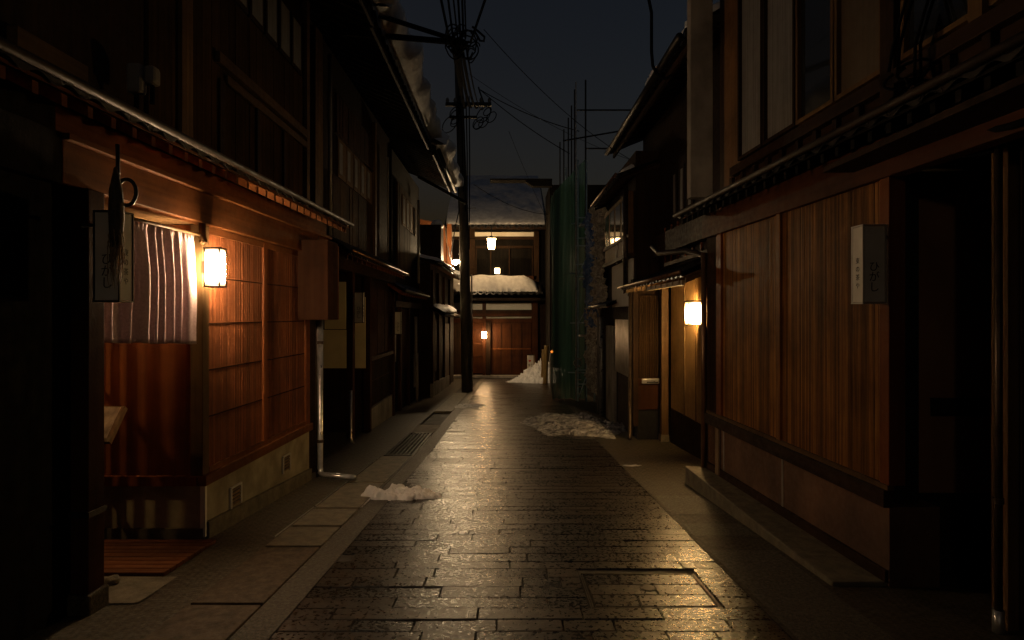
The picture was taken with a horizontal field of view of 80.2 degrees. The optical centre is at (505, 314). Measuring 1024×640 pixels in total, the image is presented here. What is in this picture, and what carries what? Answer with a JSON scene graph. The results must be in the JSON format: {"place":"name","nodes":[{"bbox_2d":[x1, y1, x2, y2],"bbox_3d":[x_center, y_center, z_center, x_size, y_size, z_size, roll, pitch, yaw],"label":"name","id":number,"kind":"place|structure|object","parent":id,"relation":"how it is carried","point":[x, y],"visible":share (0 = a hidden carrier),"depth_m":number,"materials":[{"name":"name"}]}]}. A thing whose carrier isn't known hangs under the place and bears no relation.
{"place":"outdoors","nodes":[
{"label":"outdoors","id":0,"kind":"place"},
{"bbox_2d":[24,378,461,639],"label":"sidewalk","id":1,"kind":"structure","parent":0,"point":[233,547],"depth_m":5.09,"materials":[{"name":"stone"}]},
{"bbox_2d":[104,577,175,602],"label":"entrance floor","id":2,"kind":"structure","parent":1,"relation":"on","point":[131,589],"depth_m":4.04,"materials":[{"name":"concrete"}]},
{"bbox_2d":[104,574,119,585],"bbox_3d":[-2.666,1.798,4.118,0.094,0.065,0.104,0,0,0],"label":"stone","id":3,"kind":"object","parent":2,"relation":"on","point":[114,579],"visible":0.95,"depth_m":4.09,"materials":[{"name":"stone"}]},
{"bbox_2d":[104,539,215,575],"bbox_3d":[-2.925,1.849,4.654,1.050,0.081,0.768,0,0,0],"label":"duckboard","id":4,"kind":"object","parent":1,"relation":"on","point":[143,557],"visible":0.6,"depth_m":4.65,"materials":[{"name":"brown wood"}]},
{"bbox_2d":[104,406,127,443],"bbox_3d":[-3.200,1.299,4.745,0.360,1.147,0.230,0,0,0],"label":"menu stand","id":5,"kind":"object","parent":4,"relation":"on","point":[114,416],"visible":0.21,"depth_m":4.75,"materials":[{"name":"brown wood"}]},
{"bbox_2d":[190,378,513,604],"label":"ground","id":6,"kind":"structure","parent":0,"point":[433,418],"depth_m":14.74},
{"bbox_2d":[0,0,377,639],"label":"townhouse","id":7,"kind":"structure","parent":6,"relation":"on","point":[220,429],"depth_m":4.97,"materials":[{"name":"wood"}]},
{"bbox_2d":[80,210,133,302],"bbox_3d":[-2.358,-0.339,3.567,0.275,0.530,0.137,0,0,0],"label":"sign lantern","id":8,"kind":"object","parent":7,"relation":"attached to","point":[104,292],"visible":0.84,"depth_m":3.51,"materials":[{"name":"paper"}]},
{"bbox_2d":[115,144,137,206],"bbox_3d":[-2.155,-0.791,3.460,0.128,0.358,0.022,0,0,0],"label":"iron hook","id":9,"kind":"object","parent":7,"relation":"attached to","point":[130,180],"visible":0.91,"depth_m":3.45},
{"bbox_2d":[107,167,125,287],"bbox_3d":[-2.189,-0.487,3.420,0.088,0.686,0.079,0,0,-37],"label":"dried bundle","id":10,"kind":"object","parent":9,"relation":"hanging from","point":[116,216],"visible":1,"depth_m":3.40,"materials":[{"name":"plant"}]},
{"bbox_2d":[127,63,145,108],"bbox_3d":[-2.549,-1.562,4.200,0.100,0.336,0.100,0,0,0],"label":"electric meter","id":11,"kind":"object","parent":7,"relation":"attached to","point":[136,85],"visible":0.91,"depth_m":4.16,"materials":[{"name":"grey paint"}]},
{"bbox_2d":[144,65,159,104],"bbox_3d":[-2.469,-1.603,4.250,0.075,0.259,0.100,0,0,0],"label":"electric meter","id":12,"kind":"object","parent":7,"relation":"attached to","point":[151,76],"visible":1,"depth_m":4.22,"materials":[{"name":"grey paint"}]},
{"bbox_2d":[134,217,207,244],"bbox_3d":[-2.553,-0.672,4.442,0.073,0.178,1.304,0,0,4],"label":"curtain rod","id":13,"kind":"object","parent":7,"relation":"attached to","point":[201,234],"visible":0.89,"depth_m":4.91,"materials":[{"name":"brown wood"}]},
{"bbox_2d":[104,221,196,343],"bbox_3d":[-2.568,-0.220,4.395,0.089,0.911,1.093,0,0,2],"label":"entrance curtain","id":14,"kind":"object","parent":13,"relation":"hanging from","point":[162,309],"visible":0.77,"depth_m":4.49,"materials":[{"name":"fabric"}]},
{"bbox_2d":[202,247,226,287],"bbox_3d":[-2.446,-0.394,5.062,0.191,0.329,0.129,0,0,0],"label":"wall lamp","id":15,"kind":"object","parent":7,"relation":"attached to","point":[214,266],"visible":1,"depth_m":5.01,"materials":[{"name":"white paper"}]},
{"bbox_2d":[233,0,247,14],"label":"window frame","id":16,"kind":"structure","parent":7,"relation":"in","point":[243,4],"depth_m":6.15,"materials":[{"name":"brown wood"}]},
{"bbox_2d":[247,0,263,32],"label":"window frame","id":17,"kind":"structure","parent":7,"relation":"in","point":[255,7],"depth_m":6.48,"materials":[{"name":"brown wood"}]},
{"bbox_2d":[263,0,277,48],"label":"window frame","id":18,"kind":"structure","parent":7,"relation":"in","point":[270,6],"depth_m":6.85,"materials":[{"name":"brown wood"}]},
{"bbox_2d":[277,0,290,62],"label":"window frame","id":19,"kind":"structure","parent":7,"relation":"in","point":[284,12],"depth_m":7.25,"materials":[{"name":"brown wood"}]},
{"bbox_2d":[289,11,301,75],"bbox_3d":[-2.647,-3.420,7.680,0.034,0.660,0.360,0,0,1],"label":"window frame","id":20,"kind":"structure","parent":7,"relation":"in","point":[296,27],"depth_m":7.65,"materials":[{"name":"brown wood"}]},
{"bbox_2d":[373,0,394,3],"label":"roof snow","id":21,"kind":"structure","parent":7,"relation":"on","point":[383,1],"depth_m":8.27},
{"bbox_2d":[143,605,260,639],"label":"gutter slab","id":22,"kind":"structure","parent":6,"relation":"on","point":[207,622],"depth_m":3.52,"materials":[{"name":"concrete"}]},
{"bbox_2d":[191,547,318,606],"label":"gutter slab","id":23,"kind":"structure","parent":6,"relation":"on","point":[262,576],"depth_m":4.24,"materials":[{"name":"concrete"}]},
{"bbox_2d":[266,527,339,548],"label":"gutter slab","id":24,"kind":"structure","parent":6,"relation":"on","point":[319,537],"depth_m":5.17,"materials":[{"name":"concrete"}]},
{"bbox_2d":[292,509,357,527],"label":"gutter slab","id":25,"kind":"structure","parent":6,"relation":"on","point":[340,518],"depth_m":5.77,"materials":[{"name":"concrete"}]},
{"bbox_2d":[316,483,383,509],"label":"gutter slab","id":26,"kind":"structure","parent":6,"relation":"on","point":[347,496],"depth_m":6.58,"materials":[{"name":"concrete"}]},
{"bbox_2d":[309,0,430,443],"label":"townhouse","id":27,"kind":"structure","parent":6,"relation":"on","point":[360,91],"depth_m":11.57,"materials":[{"name":"brown wood"}]},
{"bbox_2d":[336,137,345,182],"bbox_3d":[-2.793,-2.625,10.340,0.034,0.650,0.480,0,0,0],"label":"window frame","id":28,"kind":"structure","parent":27,"relation":"in","point":[340,146],"depth_m":10.25,"materials":[{"name":"brown wood"}]},
{"bbox_2d":[345,146,352,188],"bbox_3d":[-2.793,-2.625,10.860,0.034,0.650,0.480,0,0,0],"label":"window frame","id":29,"kind":"structure","parent":27,"relation":"in","point":[349,154],"depth_m":10.81,"materials":[{"name":"brown wood"}]},
{"bbox_2d":[352,154,359,194],"bbox_3d":[-2.793,-2.625,11.380,0.034,0.650,0.480,0,0,0],"label":"window frame","id":30,"kind":"structure","parent":27,"relation":"in","point":[356,162],"depth_m":11.32,"materials":[{"name":"brown wood"}]},
{"bbox_2d":[348,292,364,322],"bbox_3d":[-2.587,-0.128,10.515,0.276,0.533,0.132,0,0,0],"label":"sign lantern","id":31,"kind":"object","parent":27,"relation":"attached to","point":[359,307],"visible":1,"depth_m":10.46,"materials":[{"name":"paper"}]},
{"bbox_2d":[360,161,365,199],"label":"window frame","id":32,"kind":"structure","parent":27,"relation":"in","point":[362,167],"depth_m":11.84,"materials":[{"name":"brown wood"}]},
{"bbox_2d":[366,168,371,203],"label":"window frame","id":33,"kind":"structure","parent":27,"relation":"in","point":[368,174],"depth_m":12.33,"materials":[{"name":"brown wood"}]},
{"bbox_2d":[390,312,401,333],"bbox_3d":[-2.577,0.190,14.265,0.266,0.533,0.132,0,0,0],"label":"sign lantern","id":34,"kind":"object","parent":27,"relation":"attached to","point":[398,322],"visible":1,"depth_m":14.21,"materials":[{"name":"paper"}]},
{"bbox_2d":[376,0,441,137],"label":"roof snow","id":35,"kind":"structure","parent":27,"relation":"on","point":[409,56],"depth_m":10.52,"materials":[{"name":"snow"}]},
{"bbox_2d":[349,456,411,482],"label":"gutter slab","id":36,"kind":"structure","parent":6,"relation":"on","point":[383,469],"depth_m":8.24,"materials":[{"name":"concrete"}]},
{"bbox_2d":[384,432,431,455],"bbox_3d":[-1.667,2.265,10.650,0.455,0.178,2.420,0,0,0],"label":"drain grating","id":37,"kind":"object","parent":6,"relation":"on","point":[409,443],"visible":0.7,"depth_m":10.52,"materials":[{"name":"metal"}]},
{"bbox_2d":[379,123,467,411],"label":"townhouse","id":38,"kind":"structure","parent":6,"relation":"on","point":[413,156],"depth_m":16.59,"materials":[{"name":"grey paint"}]},
{"bbox_2d":[402,194,405,227],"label":"window frame","id":39,"kind":"structure","parent":38,"relation":"in","point":[403,197],"depth_m":16.02,"materials":[{"name":"brown wood"}]},
{"bbox_2d":[406,199,409,230],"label":"window frame","id":40,"kind":"structure","parent":38,"relation":"in","point":[407,202],"depth_m":16.74,"materials":[{"name":"brown wood"}]},
{"bbox_2d":[409,204,412,233],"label":"window frame","id":41,"kind":"structure","parent":38,"relation":"in","point":[411,207],"depth_m":17.36,"materials":[{"name":"brown wood"}]},
{"bbox_2d":[413,207,415,236],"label":"window frame","id":42,"kind":"structure","parent":38,"relation":"in","point":[414,210],"depth_m":17.92,"materials":[{"name":"brown wood"}]},
{"bbox_2d":[430,130,463,186],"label":"roof snow","id":43,"kind":"structure","parent":38,"relation":"on","point":[445,144],"depth_m":16.41,"materials":[{"name":"snow"}]},
{"bbox_2d":[411,425,439,433],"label":"gutter slab","id":44,"kind":"structure","parent":6,"relation":"on","point":[426,428],"depth_m":12.43,"materials":[{"name":"grey concrete"}]},
{"bbox_2d":[419,219,459,396],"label":"house","id":45,"kind":"structure","parent":6,"relation":"on","point":[436,347],"depth_m":21.20,"materials":[{"name":"brown wood"}]},
{"bbox_2d":[420,254,454,270],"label":"roof snow","id":46,"kind":"structure","parent":45,"relation":"on","point":[441,262],"depth_m":19.44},
{"bbox_2d":[445,323,448,376],"bbox_3d":[-2.340,1.588,24.050,0.050,2.476,1.501,0,0,1],"label":"door panel","id":47,"kind":"structure","parent":45,"relation":"in","point":[446,325],"depth_m":23.85,"materials":[{"name":"brown paint"}]},
{"bbox_2d":[434,393,467,412],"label":"gutter slab","id":48,"kind":"structure","parent":6,"relation":"on","point":[450,403],"depth_m":17.40,"materials":[{"name":"concrete"}]},
{"bbox_2d":[442,65,496,392],"bbox_3d":[-1.294,-3.293,21.889,1.958,12.274,0.622,0,0,0],"label":"utility pole","id":49,"kind":"object","parent":6,"relation":"on","point":[466,311],"visible":0.9,"depth_m":21.84,"materials":[{"name":"concrete"}]},
{"bbox_2d":[376,4,484,62],"bbox_3d":[-1.204,-4.276,9.268,1.784,0.652,0.480,0,0,-29],"label":"cable hub","id":50,"kind":"object","parent":49,"relation":"attached to","point":[459,45],"visible":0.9,"depth_m":9.52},
{"bbox_2d":[339,29,455,44],"bbox_3d":[-1.631,-4.246,9.300,1.775,0.195,0.090,0,0,-20],"label":"overhead wire","id":51,"kind":"object","parent":50,"relation":"attached to","point":[399,37],"visible":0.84,"depth_m":9.30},
{"bbox_2d":[378,15,455,39],"bbox_3d":[-1.327,-4.300,9.100,1.460,0.151,0.070,0,0,-43],"label":"overhead wire","id":52,"kind":"object","parent":50,"relation":"attached to","point":[415,27],"visible":0.92,"depth_m":9.06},
{"bbox_2d":[440,0,448,34],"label":"overhead wire","id":53,"kind":"object","parent":50,"relation":"attached to","point":[444,16],"visible":0.84,"depth_m":9.13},
{"bbox_2d":[447,0,453,36],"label":"overhead wire","id":54,"kind":"object","parent":50,"relation":"attached to","point":[449,10],"visible":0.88,"depth_m":9.10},
{"bbox_2d":[457,0,461,41],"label":"overhead wire","id":55,"kind":"object","parent":50,"relation":"attached to","point":[458,7],"visible":0.94,"depth_m":9.03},
{"bbox_2d":[461,0,463,35],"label":"overhead wire","id":56,"kind":"object","parent":50,"relation":"attached to","point":[462,9],"visible":0.91,"depth_m":9.10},
{"bbox_2d":[469,0,485,42],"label":"overhead wire","id":57,"kind":"object","parent":50,"relation":"attached to","point":[478,19],"visible":0.96,"depth_m":9.07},
{"bbox_2d":[450,88,458,258],"bbox_3d":[-1.846,-5.021,21.694,0.081,5.963,1.500,0,0,-17],"label":"overhead wire","id":58,"kind":"object","parent":49,"relation":"attached to","point":[457,163],"visible":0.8,"depth_m":20.99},
{"bbox_2d":[452,45,465,108],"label":"overhead wire","id":59,"kind":"object","parent":49,"relation":"attached to","point":[458,75],"visible":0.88,"depth_m":12.90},
{"bbox_2d":[457,52,471,107],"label":"overhead wire","id":60,"kind":"object","parent":49,"relation":"attached to","point":[462,76],"visible":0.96,"depth_m":12.35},
{"bbox_2d":[461,48,477,108],"bbox_3d":[-0.854,-5.844,15.702,0.060,3.230,12.217,0,0,-1],"label":"overhead wire","id":61,"kind":"object","parent":49,"relation":"attached to","point":[466,76],"visible":0.98,"depth_m":11.99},
{"bbox_2d":[466,47,483,109],"bbox_3d":[-0.704,-5.845,15.701,0.028,3.203,12.207,0,0,-1],"label":"overhead wire","id":62,"kind":"object","parent":49,"relation":"attached to","point":[473,84],"visible":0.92,"depth_m":12.23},
{"bbox_2d":[480,90,569,153],"bbox_3d":[0.619,-6.757,21.150,3.356,2.661,0.032,0,0,23],"label":"overhead wire","id":63,"kind":"object","parent":49,"relation":"attached to","point":[524,124],"visible":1,"depth_m":21.12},
{"bbox_2d":[480,89,578,131],"bbox_3d":[0.780,-7.135,21.151,3.652,1.909,0.032,0,0,21],"label":"overhead wire","id":64,"kind":"object","parent":49,"relation":"attached to","point":[525,112],"visible":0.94,"depth_m":21.17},
{"bbox_2d":[443,188,545,377],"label":"end house","id":65,"kind":"structure","parent":6,"relation":"on","point":[512,324],"depth_m":30.02,"materials":[{"name":"brown wood"}]},
{"bbox_2d":[486,225,496,249],"bbox_3d":[-0.655,-3.605,28.631,0.480,1.163,1.141,0,0,0],"label":"street lantern","id":66,"kind":"object","parent":65,"relation":"hanging from","point":[491,240],"visible":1,"depth_m":28.14,"materials":[{"name":"white glass"}]},
{"bbox_2d":[446,175,544,224],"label":"roof snow","id":67,"kind":"structure","parent":65,"relation":"on","point":[490,210],"depth_m":30.68,"materials":[{"name":"snow"}]},
{"bbox_2d":[454,275,537,291],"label":"canopy snow","id":68,"kind":"structure","parent":65,"relation":"on","point":[495,283],"depth_m":29.19,"materials":[{"name":"snow"}]},
{"bbox_2d":[475,246,532,275],"bbox_3d":[-0.063,-2.668,30.025,2.842,1.484,0.150,0,0,0],"label":"window frame","id":69,"kind":"structure","parent":65,"relation":"in","point":[511,260],"depth_m":30.07,"materials":[{"name":"brown wood"}]},
{"bbox_2d":[491,323,530,373],"bbox_3d":[0.268,1.674,30.058,1.989,2.526,0.125,0,0,0],"label":"door","id":70,"kind":"structure","parent":65,"relation":"in","point":[510,342],"depth_m":30.02,"materials":[{"name":"brown wood"}]},
{"bbox_2d":[490,179,670,416],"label":"dark house","id":71,"kind":"structure","parent":6,"relation":"on","point":[593,191],"depth_m":26.20,"materials":[{"name":"wood"}]},
{"bbox_2d":[588,151,659,435],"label":"townhouse","id":72,"kind":"structure","parent":6,"relation":"on","point":[629,198],"depth_m":12.21,"materials":[{"name":"brown wood"}]},
{"bbox_2d":[588,207,607,304],"bbox_3d":[2.284,-1.550,15.306,0.278,2.606,2.045,0,0,0],"label":"plastic sheet","id":73,"kind":"object","parent":72,"relation":"hanging from","point":[598,293],"visible":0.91,"depth_m":14.97,"materials":[{"name":"plastic"}]},
{"bbox_2d":[603,191,633,263],"bbox_3d":[2.353,-1.700,12.850,0.135,1.300,2.700,0,0,0],"label":"bay window","id":74,"kind":"structure","parent":72,"relation":"in","point":[613,249],"depth_m":12.58,"materials":[{"name":"brown wood"}]},
{"bbox_2d":[617,372,634,435],"bbox_3d":[2.435,1.791,12.350,0.050,1.142,1.700,0,0,0],"label":"door","id":75,"kind":"structure","parent":72,"relation":"in","point":[622,380],"depth_m":12.53,"materials":[{"name":"brown wood"}]},
{"bbox_2d":[605,13,721,458],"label":"townhouse","id":76,"kind":"structure","parent":6,"relation":"on","point":[655,119],"depth_m":10.31,"materials":[{"name":"brown wood"}]},
{"bbox_2d":[484,30,628,158],"bbox_3d":[1.284,-3.802,11.149,4.371,1.514,0.012,0,0,-42],"label":"overhead wire","id":77,"kind":"object","parent":76,"relation":"attached to","point":[551,99],"visible":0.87,"depth_m":10.71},
{"bbox_2d":[638,295,659,377],"bbox_3d":[2.617,0.395,11.110,0.419,1.512,0.120,0,0,0],"label":"lattice window","id":78,"kind":"structure","parent":76,"relation":"in","point":[648,305],"depth_m":11.06,"materials":[{"name":"brown wood"}]},
{"bbox_2d":[647,0,674,79],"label":"overhead wire","id":79,"kind":"object","parent":76,"relation":"attached to","point":[657,74],"visible":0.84,"depth_m":8.28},
{"bbox_2d":[671,170,677,217],"bbox_3d":[2.838,-2.025,10.220,0.024,0.750,0.360,0,0,0],"label":"window frame","id":80,"kind":"structure","parent":76,"relation":"in","point":[674,176],"depth_m":10.17,"materials":[{"name":"brown wood"}]},
{"bbox_2d":[678,163,685,211],"bbox_3d":[2.838,-2.025,9.800,0.024,0.750,0.360,0,0,0],"label":"window frame","id":81,"kind":"structure","parent":76,"relation":"in","point":[681,170],"depth_m":9.73,"materials":[{"name":"brown wood"}]},
{"bbox_2d":[686,161,693,206],"bbox_3d":[2.838,-2.025,9.380,0.024,0.750,0.360,0,0,0],"label":"window frame","id":82,"kind":"structure","parent":76,"relation":"in","point":[689,202],"depth_m":9.51,"materials":[{"name":"brown wood"}]},
{"bbox_2d":[684,300,700,324],"bbox_3d":[2.835,-0.029,9.180,0.220,0.374,0.180,0,0,0],"label":"wall lamp","id":83,"kind":"object","parent":76,"relation":"attached to","point":[692,312],"visible":0.86,"depth_m":9.10,"materials":[{"name":"white paper"}]},
{"bbox_2d":[650,0,1023,634],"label":"townhouse","id":84,"kind":"structure","parent":6,"relation":"on","point":[845,441],"depth_m":4.32,"materials":[{"name":"wood"}]},
{"bbox_2d":[737,0,764,160],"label":"window","id":85,"kind":"structure","parent":84,"relation":"in","point":[749,12],"depth_m":6.38,"materials":[{"name":"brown wood"}]},
{"bbox_2d":[762,0,799,145],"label":"window","id":86,"kind":"structure","parent":84,"relation":"in","point":[778,16],"depth_m":5.74,"materials":[{"name":"grey wood"}]},
{"bbox_2d":[795,0,837,124],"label":"window","id":87,"kind":"structure","parent":84,"relation":"in","point":[814,19],"depth_m":5.13,"materials":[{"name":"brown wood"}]},
{"bbox_2d":[834,0,879,101],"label":"window","id":88,"kind":"structure","parent":84,"relation":"in","point":[856,22],"depth_m":4.54,"materials":[{"name":"brown wood"}]},
{"bbox_2d":[851,224,886,303],"bbox_3d":[2.473,-0.336,4.067,0.247,0.523,0.136,0,0,0],"label":"sign lantern","id":89,"kind":"object","parent":84,"relation":"attached to","point":[868,263],"visible":1,"depth_m":4.01,"materials":[{"name":"paper"}]},
{"bbox_2d":[882,0,943,132],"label":"cable tangle","id":90,"kind":"object","parent":84,"relation":"attached to","point":[915,80],"visible":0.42,"depth_m":3.70,"materials":[{"name":"grey paint"}]},
{"bbox_2d":[987,118,1023,132],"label":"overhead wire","id":91,"kind":"object","parent":90,"relation":"attached to","point":[1018,123],"visible":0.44,"depth_m":3.09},
{"bbox_2d":[900,0,967,60],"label":"window","id":92,"kind":"structure","parent":84,"relation":"in","point":[953,13],"depth_m":3.75,"materials":[{"name":"black glass"}]},
{"bbox_2d":[988,0,1005,6],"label":"window","id":93,"kind":"structure","parent":84,"relation":"in","point":[991,3],"depth_m":3.27,"materials":[{"name":"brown wood"}]},
{"bbox_2d":[228,378,484,639],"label":"curb","id":94,"kind":"structure","parent":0,"point":[269,616],"depth_m":4.57,"materials":[{"name":"stone"}]},
{"bbox_2d":[274,436,430,536],"bbox_3d":[-1.690,2.089,8.300,0.503,0.395,6.207,0,0,1],"label":"gutter edging","id":95,"kind":"object","parent":94,"relation":"on","point":[341,486],"visible":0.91,"depth_m":6.79,"materials":[{"name":"metal"}]},
{"bbox_2d":[432,303,457,312],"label":"roof snow","id":96,"kind":"structure","parent":0,"point":[446,308],"depth_m":20.34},
{"bbox_2d":[268,379,792,639],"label":"stone paving","id":97,"kind":"structure","parent":0,"point":[470,578],"depth_m":4.79,"materials":[{"name":"stone"}]},
{"bbox_2d":[361,483,441,500],"bbox_3d":[-1.140,1.964,6.720,1.000,0.191,0.480,0,0,0],"label":"snow pile","id":98,"kind":"object","parent":97,"relation":"on","point":[398,492],"visible":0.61,"depth_m":6.63,"materials":[{"name":"snow"}]},
{"bbox_2d":[454,403,485,407],"bbox_3d":[-1.000,2.527,16.800,1.000,0.127,1.600,0,0,0],"label":"snow pile","id":99,"kind":"object","parent":97,"relation":"on","point":[466,405],"visible":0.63,"depth_m":16.66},
{"bbox_2d":[507,358,549,383],"bbox_3d":[1.550,2.370,27.000,3.500,1.387,3.200,0,0,0],"label":"snow pile","id":100,"kind":"object","parent":97,"relation":"on","point":[531,374],"visible":0.34,"depth_m":26.27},
{"bbox_2d":[527,354,534,368],"bbox_3d":[1.201,2.448,28.810,0.378,1.161,0.280,0,0,0],"label":"standing sign","id":101,"kind":"object","parent":97,"relation":"on","point":[530,359],"visible":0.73,"depth_m":28.70,"materials":[{"name":"paper"}]},
{"bbox_2d":[543,345,548,383],"bbox_3d":[1.676,2.080,25.300,0.263,1.610,0.224,0,0,0],"label":"bamboo post","id":102,"kind":"object","parent":97,"relation":"on","point":[545,365],"visible":1,"depth_m":25.21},
{"bbox_2d":[520,412,625,438],"bbox_3d":[1.400,2.330,13.000,2.240,0.316,4.400,0,0,0],"label":"snow pile","id":103,"kind":"object","parent":97,"relation":"on","point":[574,424],"visible":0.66,"depth_m":12.37,"materials":[{"name":"snow"}]},
{"bbox_2d":[580,573,722,609],"bbox_3d":[0.935,1.838,4.040,0.810,0.069,0.600,0,0,0],"label":"manhole cover","id":104,"kind":"object","parent":97,"relation":"on","point":[662,590],"visible":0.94,"depth_m":4.00,"materials":[{"name":"stone"}]},
{"bbox_2d":[399,0,719,223],"label":"sky","id":105,"kind":"structure","parent":0,"point":[558,44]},
{"bbox_2d":[621,1,719,124],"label":"roof snow","id":106,"kind":"structure","parent":0,"point":[716,7],"depth_m":7.87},
{"bbox_2d":[549,383,1023,639],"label":"pavement opposite","id":107,"kind":"structure","parent":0,"point":[954,607],"depth_m":4.06,"materials":[{"name":"concrete"}]},
{"bbox_2d":[550,80,630,401],"bbox_3d":[1.988,-2.154,19.704,1.897,9.831,5.322,0,0,-19],"label":"scaffold","id":108,"kind":"object","parent":107,"relation":"on","point":[568,211],"visible":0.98,"depth_m":18.40,"materials":[{"name":"metal"}]},
{"bbox_2d":[582,206,598,327],"bbox_3d":[2.345,-1.300,16.979,0.155,3.304,2.621,0,0,0],"label":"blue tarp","id":109,"kind":"object","parent":108,"relation":"hanging from","point":[588,264],"visible":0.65,"depth_m":17.33,"materials":[{"name":"plastic"}]},
{"bbox_2d":[583,308,598,395],"bbox_3d":[2.338,0.950,16.838,0.170,2.304,2.288,0,0,0],"label":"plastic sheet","id":110,"kind":"object","parent":109,"relation":"hanging from","point":[590,355],"visible":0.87,"depth_m":16.71,"materials":[{"name":"plastic"}]},
{"bbox_2d":[654,495,725,513],"bbox_3d":[1.905,1.978,6.350,0.540,0.054,0.800,0,0,0],"label":"aggregate apron","id":111,"kind":"object","parent":107,"relation":"on","point":[686,504],"visible":1,"depth_m":6.34,"materials":[{"name":"concrete"}]},
{"bbox_2d":[683,524,753,534],"bbox_3d":[1.893,1.916,5.435,0.535,0.025,0.370,0,0,0],"label":"aggregate apron","id":112,"kind":"object","parent":107,"relation":"on","point":[716,529],"visible":1,"depth_m":5.43,"materials":[{"name":"concrete"}]},
{"bbox_2d":[709,550,895,639],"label":"aggregate apron","id":113,"kind":"object","parent":107,"relation":"on","point":[797,602],"visible":1,"depth_m":3.87,"materials":[{"name":"concrete"}]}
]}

